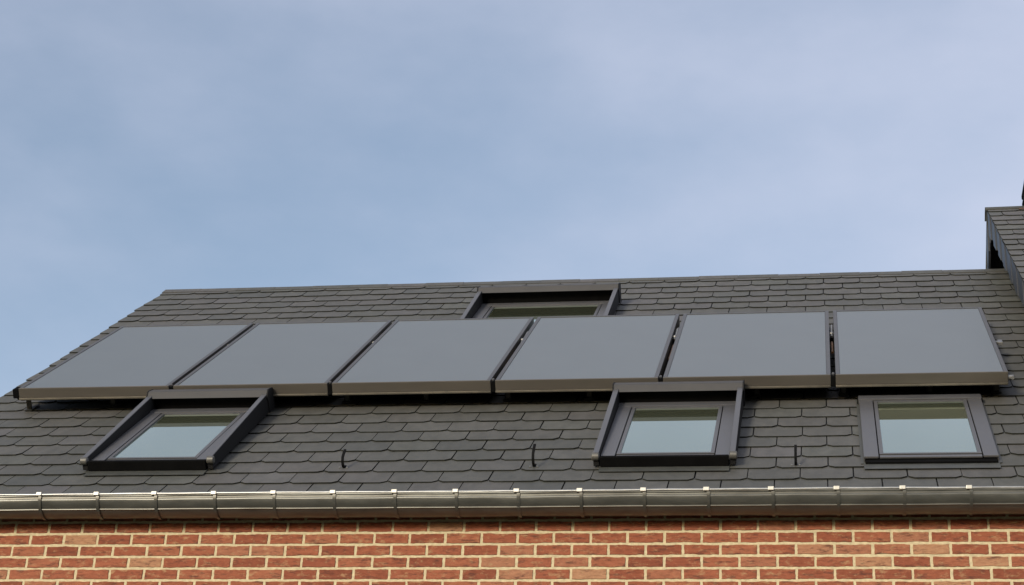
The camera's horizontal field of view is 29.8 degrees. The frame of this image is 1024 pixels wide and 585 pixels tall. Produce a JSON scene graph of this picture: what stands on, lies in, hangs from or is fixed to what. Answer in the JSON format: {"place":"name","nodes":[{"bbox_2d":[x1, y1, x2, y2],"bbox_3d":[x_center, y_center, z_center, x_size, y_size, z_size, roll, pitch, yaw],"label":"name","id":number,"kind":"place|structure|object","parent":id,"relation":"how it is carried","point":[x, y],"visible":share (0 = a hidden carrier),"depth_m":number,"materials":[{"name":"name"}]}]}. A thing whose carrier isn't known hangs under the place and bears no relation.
{"place":"outdoors","nodes":[
{"label":"outdoors","id":0,"kind":"place"},
{"bbox_2d":[0,0,1023,396],"label":"sky","id":1,"kind":"structure","parent":0,"point":[148,148],"materials":[{"name":"blue"}]},
{"label":"ground","id":2,"kind":"structure","parent":0,"visible":0},
{"bbox_2d":[0,269,1023,584],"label":"brick house","id":3,"kind":"structure","parent":2,"relation":"on","point":[688,483],"depth_m":10.93,"materials":[{"name":"brick"}]},
{"bbox_2d":[80,387,274,475],"bbox_3d":[-2.051,0.869,11.968,0.820,0.980,1.100,-1,-26,9],"label":"roof window","id":4,"kind":"structure","parent":3,"relation":"in","point":[171,431],"depth_m":11.94,"materials":[{"name":"metal"}]},
{"bbox_2d":[13,324,1014,410],"bbox_3d":[0.025,0.452,13.172,6.504,1.160,1.505,-1,-26,9],"label":"mounting frame","id":5,"kind":"object","parent":3,"relation":"on","point":[591,395],"visible":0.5,"depth_m":12.48,"materials":[{"name":"metal"}]},
{"bbox_2d":[19,323,252,400],"bbox_3d":[-2.615,0.477,13.681,1.041,1.254,1.615,-1,-26,9],"label":"solar panel","id":6,"kind":"object","parent":5,"relation":"attached to","point":[130,362],"visible":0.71,"depth_m":13.41,"materials":[{"name":"glass"}]},
{"bbox_2d":[173,320,391,396],"bbox_3d":[-1.557,0.451,13.509,1.041,1.254,1.615,-1,-26,9],"label":"solar panel","id":7,"kind":"object","parent":5,"relation":"attached to","point":[299,359],"visible":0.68,"depth_m":13.31,"materials":[{"name":"grey glass"}]},
{"bbox_2d":[332,317,533,395],"bbox_3d":[-0.500,0.425,13.338,1.041,1.254,1.615,-1,-26,9],"label":"solar panel","id":8,"kind":"object","parent":5,"relation":"attached to","point":[441,356],"visible":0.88,"depth_m":13.05,"materials":[{"name":"grey glass"}]},
{"bbox_2d":[495,314,679,392],"bbox_3d":[0.557,0.400,13.166,1.041,1.254,1.615,-1,-26,9],"label":"solar panel","id":9,"kind":"object","parent":5,"relation":"attached to","point":[578,353],"visible":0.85,"depth_m":12.91,"materials":[{"name":"grey glass"}]},
{"bbox_2d":[663,310,830,388],"bbox_3d":[1.615,0.374,12.994,1.041,1.254,1.615,-1,-26,9],"label":"solar panel","id":10,"kind":"object","parent":5,"relation":"attached to","point":[772,350],"visible":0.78,"depth_m":12.76,"materials":[{"name":"grey glass"}]},
{"bbox_2d":[833,307,1007,387],"bbox_3d":[2.672,0.348,12.822,1.041,1.254,1.615,-1,-26,9],"label":"solar panel","id":11,"kind":"object","parent":5,"relation":"attached to","point":[916,347],"visible":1,"depth_m":12.53,"materials":[{"name":"grey glass"}]},
{"bbox_2d":[460,283,620,321],"bbox_3d":[0.202,0.182,14.638,1.132,0.993,1.116,-1,-26,9],"label":"roof window","id":12,"kind":"structure","parent":3,"relation":"in","point":[599,299],"depth_m":15.11,"materials":[{"name":"metal"}]},
{"bbox_2d":[591,380,744,471],"bbox_3d":[0.953,0.800,11.466,0.820,0.980,1.100,-1,-26,9],"label":"roof window","id":13,"kind":"structure","parent":3,"relation":"in","point":[685,425],"depth_m":11.44,"materials":[{"name":"metal"}]},
{"bbox_2d":[856,394,1002,468],"bbox_3d":[2.408,0.809,11.229,0.764,0.893,1.130,-1,-26,9],"label":"roof window","id":14,"kind":"structure","parent":3,"relation":"in","point":[940,431],"depth_m":11.12,"materials":[{"name":"glass"}]},
{"bbox_2d":[985,184,1023,305],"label":"slate roofed house","id":15,"kind":"structure","parent":2,"relation":"on","point":[1005,237],"depth_m":14.96,"materials":[{"name":"grey stone"}]}
]}

